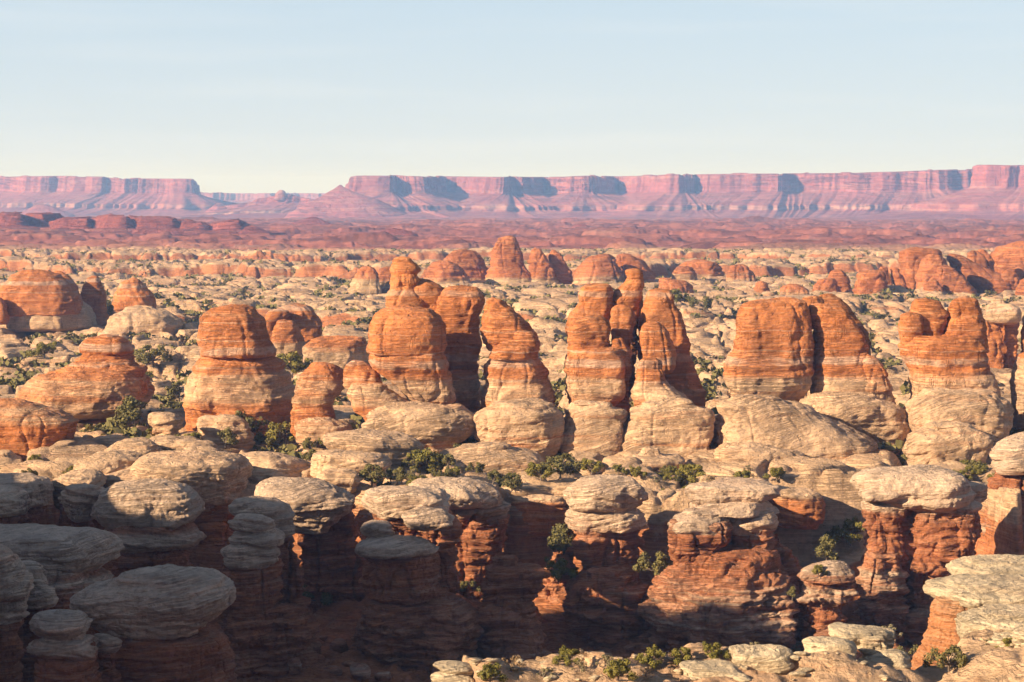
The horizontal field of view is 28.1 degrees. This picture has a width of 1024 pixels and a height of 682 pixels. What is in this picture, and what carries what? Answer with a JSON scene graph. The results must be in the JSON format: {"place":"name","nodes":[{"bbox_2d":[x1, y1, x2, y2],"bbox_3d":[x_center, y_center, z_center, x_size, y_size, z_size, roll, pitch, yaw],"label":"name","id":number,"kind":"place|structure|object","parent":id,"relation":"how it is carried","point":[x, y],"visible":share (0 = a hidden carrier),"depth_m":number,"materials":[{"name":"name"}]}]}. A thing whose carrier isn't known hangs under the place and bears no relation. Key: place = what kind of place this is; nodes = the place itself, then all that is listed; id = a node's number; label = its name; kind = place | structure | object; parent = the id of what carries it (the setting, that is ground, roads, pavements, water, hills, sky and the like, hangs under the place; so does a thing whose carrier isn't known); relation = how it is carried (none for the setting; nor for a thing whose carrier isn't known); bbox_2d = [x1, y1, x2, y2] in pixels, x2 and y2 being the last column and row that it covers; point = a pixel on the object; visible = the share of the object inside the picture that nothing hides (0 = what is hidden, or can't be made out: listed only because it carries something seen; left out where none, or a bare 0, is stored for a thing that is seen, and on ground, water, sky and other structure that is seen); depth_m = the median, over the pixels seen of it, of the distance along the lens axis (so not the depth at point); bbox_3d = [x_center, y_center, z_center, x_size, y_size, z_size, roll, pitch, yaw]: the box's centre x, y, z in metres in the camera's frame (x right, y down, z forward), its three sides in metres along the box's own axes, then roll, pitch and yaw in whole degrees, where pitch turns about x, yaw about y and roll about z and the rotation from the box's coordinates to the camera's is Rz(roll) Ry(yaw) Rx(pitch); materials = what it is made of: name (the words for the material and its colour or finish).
{"place":"outdoors","nodes":[
{"label":"outdoors","id":0,"kind":"place"},
{"bbox_2d":[0,215,1023,681],"bbox_3d":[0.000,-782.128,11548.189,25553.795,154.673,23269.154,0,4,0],"label":"ground","id":1,"kind":"structure","parent":0,"point":[654,243],"depth_m":1143.20,"materials":[{"name":"stone"}]},
{"bbox_2d":[0,485,31,523],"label":"mushroom rock","id":2,"kind":"object","parent":1,"relation":"on","point":[15,502],"visible":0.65,"depth_m":415.46,"materials":[{"name":"stone"}]},
{"bbox_2d":[0,544,34,681],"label":"mushroom rock","id":3,"kind":"object","parent":1,"relation":"on","point":[17,585],"visible":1,"depth_m":331.28,"materials":[{"name":"stone"}]},
{"bbox_2d":[0,472,54,523],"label":"mushroom rock","id":4,"kind":"object","parent":1,"relation":"on","point":[39,489],"visible":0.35,"depth_m":431.81,"materials":[{"name":"stone"}]},
{"bbox_2d":[0,211,63,229],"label":"red cliff","id":5,"kind":"structure","parent":1,"relation":"on","point":[27,221],"depth_m":3842.21,"materials":[{"name":"red stone"}]},
{"bbox_2d":[20,560,58,681],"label":"rock stack","id":6,"kind":"object","parent":1,"relation":"on","point":[43,596],"visible":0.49,"depth_m":342.22,"materials":[{"name":"stone"}]},
{"bbox_2d":[0,398,79,461],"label":"rock shelf","id":7,"kind":"object","parent":1,"relation":"on","point":[26,426],"visible":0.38,"depth_m":527.73,"materials":[{"name":"stone"}]},
{"bbox_2d":[0,269,96,331],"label":"rock dome","id":8,"kind":"object","parent":1,"relation":"on","point":[38,300],"visible":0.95,"depth_m":1036.15,"materials":[{"name":"stone"}]},
{"bbox_2d":[0,523,124,661],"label":"mushroom rock","id":9,"kind":"object","parent":1,"relation":"on","point":[72,560],"visible":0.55,"depth_m":352.52,"materials":[{"name":"stone"}]},
{"bbox_2d":[26,609,103,681],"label":"mushroom rock","id":10,"kind":"object","parent":1,"relation":"on","point":[64,648],"visible":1,"depth_m":304.05,"materials":[{"name":"stone"}]},
{"bbox_2d":[58,482,104,527],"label":"mushroom rock","id":11,"kind":"object","parent":1,"relation":"on","point":[77,501],"visible":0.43,"depth_m":418.73,"materials":[{"name":"stone"}]},
{"bbox_2d":[15,334,154,423],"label":"rock tower","id":12,"kind":"structure","parent":1,"relation":"on","point":[100,378],"depth_m":587.05,"materials":[{"name":"stone"}]},
{"bbox_2d":[80,275,109,325],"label":"rock dome","id":13,"kind":"object","parent":1,"relation":"on","point":[93,294],"visible":0.57,"depth_m":1068.92,"materials":[{"name":"stone"}]},
{"bbox_2d":[51,437,163,525],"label":"rock ridge","id":14,"kind":"object","parent":1,"relation":"on","point":[93,469],"visible":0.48,"depth_m":464.39,"materials":[{"name":"stone"}]},
{"bbox_2d":[94,633,122,681],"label":"mushroom rock","id":15,"kind":"object","parent":1,"relation":"on","point":[108,645],"visible":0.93,"depth_m":311.12,"materials":[{"name":"stone"}]},
{"bbox_2d":[0,175,238,215],"bbox_3d":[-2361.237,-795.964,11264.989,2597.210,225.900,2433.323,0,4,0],"label":"mesa","id":16,"kind":"structure","parent":1,"relation":"on","point":[85,196],"depth_m":10656.50,"materials":[{"name":"red stone"}]},
{"bbox_2d":[112,395,147,426],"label":"juniper tree","id":17,"kind":"object","parent":1,"relation":"on","point":[128,410],"visible":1,"depth_m":569.86,"materials":[{"name":"green plant"}]},
{"bbox_2d":[100,277,184,335],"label":"rock dome","id":18,"kind":"object","parent":1,"relation":"on","point":[134,303],"visible":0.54,"depth_m":979.73,"materials":[{"name":"stone"}]},
{"bbox_2d":[90,478,206,577],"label":"mushroom rock","id":19,"kind":"object","parent":1,"relation":"on","point":[149,522],"visible":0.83,"depth_m":406.44,"materials":[{"name":"stone"}]},
{"bbox_2d":[69,564,237,681],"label":"mushroom rock","id":20,"kind":"object","parent":1,"relation":"on","point":[156,619],"visible":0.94,"depth_m":315.65,"materials":[{"name":"stone"}]},
{"bbox_2d":[134,343,172,367],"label":"bush","id":21,"kind":"object","parent":1,"relation":"on","point":[141,356],"visible":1,"depth_m":801.25,"materials":[{"name":"green plant"}]},
{"bbox_2d":[39,213,284,235],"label":"red cliff","id":22,"kind":"structure","parent":1,"relation":"on","point":[111,222],"depth_m":3743.24,"materials":[{"name":"red stone"}]},
{"bbox_2d":[148,412,184,435],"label":"rock mound","id":23,"kind":"object","parent":1,"relation":"on","point":[164,423],"visible":0.56,"depth_m":545.39,"materials":[{"name":"stone"}]},
{"bbox_2d":[103,449,252,546],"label":"rock ridge","id":24,"kind":"object","parent":1,"relation":"on","point":[216,481],"visible":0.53,"depth_m":456.46,"materials":[{"name":"stone"}]},
{"bbox_2d":[149,435,217,450],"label":"rock mound","id":25,"kind":"object","parent":1,"relation":"on","point":[168,442],"visible":0.34,"depth_m":518.65,"materials":[{"name":"stone"}]},
{"bbox_2d":[196,414,255,448],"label":"rock mound","id":26,"kind":"object","parent":1,"relation":"on","point":[209,427],"visible":0.62,"depth_m":556.78,"materials":[{"name":"stone"}]},
{"bbox_2d":[182,304,294,436],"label":"rock tower","id":27,"kind":"structure","parent":1,"relation":"on","point":[239,365],"depth_m":584.94,"materials":[{"name":"stone"}]},
{"bbox_2d":[171,194,313,216],"bbox_3d":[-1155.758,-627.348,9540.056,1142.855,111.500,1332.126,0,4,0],"label":"mesa","id":28,"kind":"structure","parent":1,"relation":"on","point":[264,206],"depth_m":9404.68,"materials":[{"name":"red stone"}]},
{"bbox_2d":[201,192,324,203],"bbox_3d":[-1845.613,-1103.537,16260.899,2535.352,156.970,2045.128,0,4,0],"label":"mesa","id":29,"kind":"structure","parent":1,"relation":"on","point":[239,198],"depth_m":16077.52,"materials":[{"name":"red stone"}]},
{"bbox_2d":[217,496,326,681],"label":"mushroom rock","id":30,"kind":"object","parent":1,"relation":"on","point":[269,628],"visible":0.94,"depth_m":384.59,"materials":[{"name":"stone"}]},
{"bbox_2d":[239,451,310,480],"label":"rock mound","id":31,"kind":"object","parent":1,"relation":"on","point":[267,464],"visible":0.41,"depth_m":484.58,"materials":[{"name":"stone"}]},
{"bbox_2d":[265,422,295,443],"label":"bush","id":32,"kind":"object","parent":1,"relation":"on","point":[276,431],"visible":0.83,"depth_m":559.04,"materials":[{"name":"green plant"}]},
{"bbox_2d":[264,303,321,362],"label":"rock formation","id":33,"kind":"object","parent":1,"relation":"on","point":[294,327],"visible":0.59,"depth_m":803.04,"materials":[{"name":"stone"}]},
{"bbox_2d":[276,351,312,377],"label":"bush","id":34,"kind":"object","parent":1,"relation":"on","point":[295,366],"visible":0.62,"depth_m":741.75,"materials":[{"name":"green plant"}]},
{"bbox_2d":[254,476,365,613],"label":"mushroom rock","id":35,"kind":"object","parent":1,"relation":"on","point":[325,523],"visible":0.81,"depth_m":438.81,"materials":[{"name":"stone"}]},
{"bbox_2d":[290,362,352,445],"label":"rock tower","id":36,"kind":"structure","parent":1,"relation":"on","point":[319,387],"depth_m":553.31,"materials":[{"name":"stone"}]},
{"bbox_2d":[297,335,368,374],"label":"rock dome","id":37,"kind":"object","parent":1,"relation":"on","point":[340,351],"visible":0.38,"depth_m":763.80,"materials":[{"name":"stone"}]},
{"bbox_2d":[316,468,361,504],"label":"boulder","id":38,"kind":"object","parent":1,"relation":"on","point":[349,480],"visible":0.45,"depth_m":457.96,"materials":[{"name":"stone"}]},
{"bbox_2d":[285,185,406,217],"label":"butte","id":39,"kind":"object","parent":1,"relation":"on","point":[339,201],"visible":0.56,"depth_m":8649.55,"materials":[{"name":"red stone"}]},
{"bbox_2d":[310,449,391,484],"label":"rock mound","id":40,"kind":"object","parent":1,"relation":"on","point":[322,460],"visible":0.51,"depth_m":479.59,"materials":[{"name":"stone"}]},
{"bbox_2d":[347,266,381,294],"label":"rock dome","id":41,"kind":"object","parent":1,"relation":"on","point":[365,281],"visible":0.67,"depth_m":1413.93,"materials":[{"name":"red stone"}]},
{"bbox_2d":[320,428,424,465],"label":"rock mound","id":42,"kind":"object","parent":1,"relation":"on","point":[396,447],"visible":0.4,"depth_m":494.88,"materials":[{"name":"stone"}]},
{"bbox_2d":[358,463,386,486],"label":"juniper tree","id":43,"kind":"object","parent":1,"relation":"on","point":[373,475],"visible":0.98,"depth_m":461.38,"materials":[{"name":"green plant"}]},
{"bbox_2d":[343,360,408,421],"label":"rock dome","id":44,"kind":"object","parent":1,"relation":"on","point":[368,391],"visible":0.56,"depth_m":541.79,"materials":[{"name":"stone"}]},
{"bbox_2d":[361,401,474,453],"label":"rock pillow","id":45,"kind":"object","parent":1,"relation":"on","point":[438,428],"visible":0.63,"depth_m":523.21,"materials":[{"name":"stone"}]},
{"bbox_2d":[366,256,484,412],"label":"rock fin","id":46,"kind":"object","parent":1,"relation":"on","point":[424,344],"visible":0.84,"depth_m":544.38,"materials":[{"name":"stone"}]},
{"bbox_2d":[406,447,450,472],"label":"bush","id":47,"kind":"object","parent":1,"relation":"on","point":[429,456],"visible":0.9,"depth_m":492.02,"materials":[{"name":"green plant"}]},
{"bbox_2d":[351,476,510,674],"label":"mushroom rock","id":48,"kind":"object","parent":1,"relation":"on","point":[417,612],"visible":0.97,"depth_m":396.94,"materials":[{"name":"stone"}]},
{"bbox_2d":[423,260,470,283],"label":"rock dome","id":49,"kind":"object","parent":1,"relation":"on","point":[443,271],"visible":0.55,"depth_m":1579.95,"materials":[{"name":"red stone"}]},
{"bbox_2d":[430,660,474,681],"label":"rock slab","id":50,"kind":"object","parent":1,"relation":"on","point":[454,671],"visible":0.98,"depth_m":193.86,"materials":[{"name":"stone"}]},
{"bbox_2d":[443,249,488,280],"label":"rock dome","id":51,"kind":"object","parent":1,"relation":"on","point":[471,263],"visible":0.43,"depth_m":1628.33,"materials":[{"name":"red stone"}]},
{"bbox_2d":[438,398,564,476],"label":"rock pillow","id":52,"kind":"object","parent":1,"relation":"on","point":[515,435],"visible":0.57,"depth_m":521.60,"materials":[{"name":"stone"}]},
{"bbox_2d":[485,235,530,284],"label":"rock spire","id":53,"kind":"object","parent":1,"relation":"on","point":[507,265],"visible":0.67,"depth_m":1610.35,"materials":[{"name":"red stone"}]},
{"bbox_2d":[0,247,1021,465],"bbox_3d":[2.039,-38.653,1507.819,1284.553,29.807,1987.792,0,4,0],"label":"scrub","id":54,"kind":"object","parent":1,"relation":"on","point":[110,426],"visible":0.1,"depth_m":1123.39,"materials":[{"name":"green plant"}]},
{"bbox_2d":[476,555,551,663],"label":"rock block","id":55,"kind":"object","parent":1,"relation":"on","point":[509,622],"visible":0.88,"depth_m":397.58,"materials":[{"name":"stone"}]},
{"bbox_2d":[480,297,555,409],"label":"rock tower","id":56,"kind":"structure","parent":1,"relation":"on","point":[515,367],"depth_m":544.31,"materials":[{"name":"stone"}]},
{"bbox_2d":[506,491,566,537],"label":"rock mound","id":57,"kind":"object","parent":1,"relation":"on","point":[542,514],"visible":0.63,"depth_m":453.73,"materials":[{"name":"stone"}]},
{"bbox_2d":[527,248,558,283],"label":"rock dome","id":58,"kind":"object","parent":1,"relation":"on","point":[541,269],"visible":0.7,"depth_m":1604.08,"materials":[{"name":"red stone"}]},
{"bbox_2d":[538,452,582,478],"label":"bush","id":59,"kind":"object","parent":1,"relation":"on","point":[569,465],"visible":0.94,"depth_m":472.33,"materials":[{"name":"green plant"}]},
{"bbox_2d":[548,250,572,283],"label":"rock dome","id":60,"kind":"object","parent":1,"relation":"on","point":[563,271],"visible":0.67,"depth_m":1614.81,"materials":[{"name":"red stone"}]},
{"bbox_2d":[547,523,574,554],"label":"juniper tree","id":61,"kind":"object","parent":1,"relation":"on","point":[561,536],"visible":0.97,"depth_m":438.30,"materials":[{"name":"green plant"}]},
{"bbox_2d":[544,557,577,582],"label":"bush","id":62,"kind":"object","parent":1,"relation":"on","point":[562,569],"visible":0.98,"depth_m":434.24,"materials":[{"name":"green plant"}]},
{"bbox_2d":[538,474,648,648],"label":"mushroom rock","id":63,"kind":"object","parent":1,"relation":"on","point":[606,590],"visible":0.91,"depth_m":431.13,"materials":[{"name":"stone"}]},
{"bbox_2d":[559,400,628,457],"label":"rock pillow","id":64,"kind":"object","parent":1,"relation":"on","point":[595,426],"visible":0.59,"depth_m":525.41,"materials":[{"name":"stone"}]},
{"bbox_2d":[572,253,624,284],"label":"rock dome","id":65,"kind":"object","parent":1,"relation":"on","point":[601,268],"visible":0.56,"depth_m":1589.39,"materials":[{"name":"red stone"}]},
{"bbox_2d":[564,268,644,413],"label":"rock fin","id":66,"kind":"object","parent":1,"relation":"on","point":[598,366],"visible":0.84,"depth_m":548.10,"materials":[{"name":"stone"}]},
{"bbox_2d":[247,169,971,217],"bbox_3d":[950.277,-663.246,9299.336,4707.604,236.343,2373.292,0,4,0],"label":"mesa","id":67,"kind":"structure","parent":1,"relation":"on","point":[792,195],"depth_m":8920.86,"materials":[{"name":"red stone"}]},
{"bbox_2d":[603,658,637,681],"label":"bush","id":68,"kind":"object","parent":1,"relation":"on","point":[621,667],"visible":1,"depth_m":188.76,"materials":[{"name":"green plant"}]},
{"bbox_2d":[616,253,655,282],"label":"rock dome","id":69,"kind":"object","parent":1,"relation":"on","point":[624,261],"visible":0.44,"depth_m":1617.48,"materials":[{"name":"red stone"}]},
{"bbox_2d":[633,551,672,575],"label":"bush","id":70,"kind":"object","parent":1,"relation":"on","point":[659,567],"visible":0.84,"depth_m":427.57,"materials":[{"name":"green plant"}]},
{"bbox_2d":[621,396,714,473],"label":"rock pillow","id":71,"kind":"object","parent":1,"relation":"on","point":[659,433],"visible":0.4,"depth_m":523.32,"materials":[{"name":"stone"}]},
{"bbox_2d":[630,288,706,406],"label":"rock fin","id":72,"kind":"object","parent":1,"relation":"on","point":[666,368],"visible":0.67,"depth_m":560.29,"materials":[{"name":"stone"}]},
{"bbox_2d":[658,278,694,292],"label":"rock dome","id":73,"kind":"object","parent":1,"relation":"on","point":[683,286],"visible":0.49,"depth_m":1373.95,"materials":[{"name":"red stone"}]},
{"bbox_2d":[679,259,724,278],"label":"rock dome","id":74,"kind":"object","parent":1,"relation":"on","point":[703,268],"visible":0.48,"depth_m":1669.11,"materials":[{"name":"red stone"}]},
{"bbox_2d":[679,659,750,681],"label":"rock slab","id":75,"kind":"object","parent":1,"relation":"on","point":[712,668],"visible":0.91,"depth_m":195.28,"materials":[{"name":"stone"}]},
{"bbox_2d":[637,477,808,654],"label":"mushroom rock","id":76,"kind":"object","parent":1,"relation":"on","point":[728,577],"visible":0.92,"depth_m":412.90,"materials":[{"name":"stone"}]},
{"bbox_2d":[725,264,755,281],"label":"rock dome","id":77,"kind":"object","parent":1,"relation":"on","point":[742,272],"visible":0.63,"depth_m":1653.82,"materials":[{"name":"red stone"}]},
{"bbox_2d":[728,644,794,673],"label":"boulder","id":78,"kind":"object","parent":1,"relation":"on","point":[769,658],"visible":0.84,"depth_m":197.40,"materials":[{"name":"stone"}]},
{"bbox_2d":[711,394,877,461],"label":"rock pillow","id":79,"kind":"object","parent":1,"relation":"on","point":[747,427],"visible":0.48,"depth_m":519.62,"materials":[{"name":"stone"}]},
{"bbox_2d":[768,484,825,529],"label":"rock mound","id":80,"kind":"object","parent":1,"relation":"on","point":[801,508],"visible":0.73,"depth_m":473.42,"materials":[{"name":"stone"}]},
{"bbox_2d":[723,293,895,403],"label":"rock fin","id":81,"kind":"object","parent":1,"relation":"on","point":[781,350],"visible":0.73,"depth_m":550.67,"materials":[{"name":"stone"}]},
{"bbox_2d":[793,560,858,650],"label":"rock formation","id":82,"kind":"object","parent":1,"relation":"on","point":[821,599],"visible":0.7,"depth_m":409.89,"materials":[{"name":"stone"}]},
{"bbox_2d":[814,534,839,559],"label":"juniper tree","id":83,"kind":"object","parent":82,"relation":"on","point":[827,545],"visible":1,"depth_m":413.54,"materials":[{"name":"green plant"}]},
{"bbox_2d":[802,636,856,657],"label":"boulder","id":84,"kind":"object","parent":1,"relation":"on","point":[812,644],"visible":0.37,"depth_m":200.49,"materials":[{"name":"stone"}]},
{"bbox_2d":[823,516,864,545],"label":"bush","id":85,"kind":"object","parent":1,"relation":"on","point":[847,534],"visible":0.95,"depth_m":479.68,"materials":[{"name":"green plant"}]},
{"bbox_2d":[799,391,910,454],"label":"rock pillow","id":86,"kind":"object","parent":1,"relation":"on","point":[874,417],"visible":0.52,"depth_m":538.17,"materials":[{"name":"stone"}]},
{"bbox_2d":[828,622,895,649],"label":"boulder","id":87,"kind":"object","parent":1,"relation":"on","point":[855,633],"visible":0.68,"depth_m":206.80,"materials":[{"name":"stone"}]},
{"bbox_2d":[852,270,887,294],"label":"rock dome","id":88,"kind":"object","parent":1,"relation":"on","point":[870,281],"visible":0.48,"depth_m":1378.16,"materials":[{"name":"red stone"}]},
{"bbox_2d":[857,635,911,668],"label":"boulder","id":89,"kind":"object","parent":1,"relation":"on","point":[874,648],"visible":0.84,"depth_m":204.28,"materials":[{"name":"stone"}]},
{"bbox_2d":[850,464,987,649],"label":"mushroom rock","id":90,"kind":"object","parent":1,"relation":"on","point":[921,525],"visible":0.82,"depth_m":426.62,"materials":[{"name":"stone"}]},
{"bbox_2d":[898,247,947,291],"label":"rock dome","id":91,"kind":"object","parent":1,"relation":"on","point":[919,267],"visible":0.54,"depth_m":1417.00,"materials":[{"name":"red stone"}]},
{"bbox_2d":[837,165,1023,219],"bbox_3d":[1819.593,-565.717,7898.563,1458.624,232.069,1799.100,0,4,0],"label":"mesa","id":92,"kind":"structure","parent":1,"relation":"on","point":[994,192],"depth_m":7850.54,"materials":[{"name":"red stone"}]},
{"bbox_2d":[922,645,967,671],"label":"bush","id":93,"kind":"object","parent":1,"relation":"on","point":[960,658],"visible":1,"depth_m":206.07,"materials":[{"name":"green plant"}]},
{"bbox_2d":[897,296,1000,408],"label":"rock fin","id":94,"kind":"object","parent":1,"relation":"on","point":[938,345],"visible":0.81,"depth_m":550.53,"materials":[{"name":"stone"}]},
{"bbox_2d":[937,265,976,294],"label":"rock dome","id":95,"kind":"object","parent":1,"relation":"on","point":[951,279],"visible":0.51,"depth_m":1398.93,"materials":[{"name":"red stone"}]},
{"bbox_2d":[902,387,1013,465],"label":"rock pillow","id":96,"kind":"object","parent":1,"relation":"on","point":[959,424],"visible":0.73,"depth_m":525.78,"materials":[{"name":"stone"}]},
{"bbox_2d":[911,554,1023,669],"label":"rock outcrop","id":97,"kind":"object","parent":1,"relation":"on","point":[978,592],"visible":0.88,"depth_m":224.90,"materials":[{"name":"stone"}]},
{"bbox_2d":[946,249,1015,293],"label":"rock dome","id":98,"kind":"object","parent":1,"relation":"on","point":[975,269],"visible":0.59,"depth_m":1440.00,"materials":[{"name":"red stone"}]},
{"bbox_2d":[983,298,1021,368],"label":"rock block","id":99,"kind":"object","parent":1,"relation":"on","point":[1002,318],"visible":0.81,"depth_m":802.32,"materials":[{"name":"stone"}]},
{"bbox_2d":[981,432,1023,538],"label":"mushroom rock","id":100,"kind":"object","parent":1,"relation":"on","point":[1006,455],"visible":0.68,"depth_m":465.13,"materials":[{"name":"stone"}]},
{"bbox_2d":[990,241,1023,278],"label":"rock dome","id":101,"kind":"object","parent":1,"relation":"on","point":[1008,256],"visible":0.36,"depth_m":1510.41,"materials":[{"name":"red stone"}]},
{"bbox_2d":[1009,352,1023,432],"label":"rock fin","id":102,"kind":"object","parent":1,"relation":"on","point":[1016,381],"visible":0.7,"depth_m":553.08,"materials":[{"name":"stone"}]},
{"bbox_2d":[0,0,1023,193],"label":"sky","id":103,"kind":"structure","parent":0,"point":[226,96],"materials":[{"name":"blue"}]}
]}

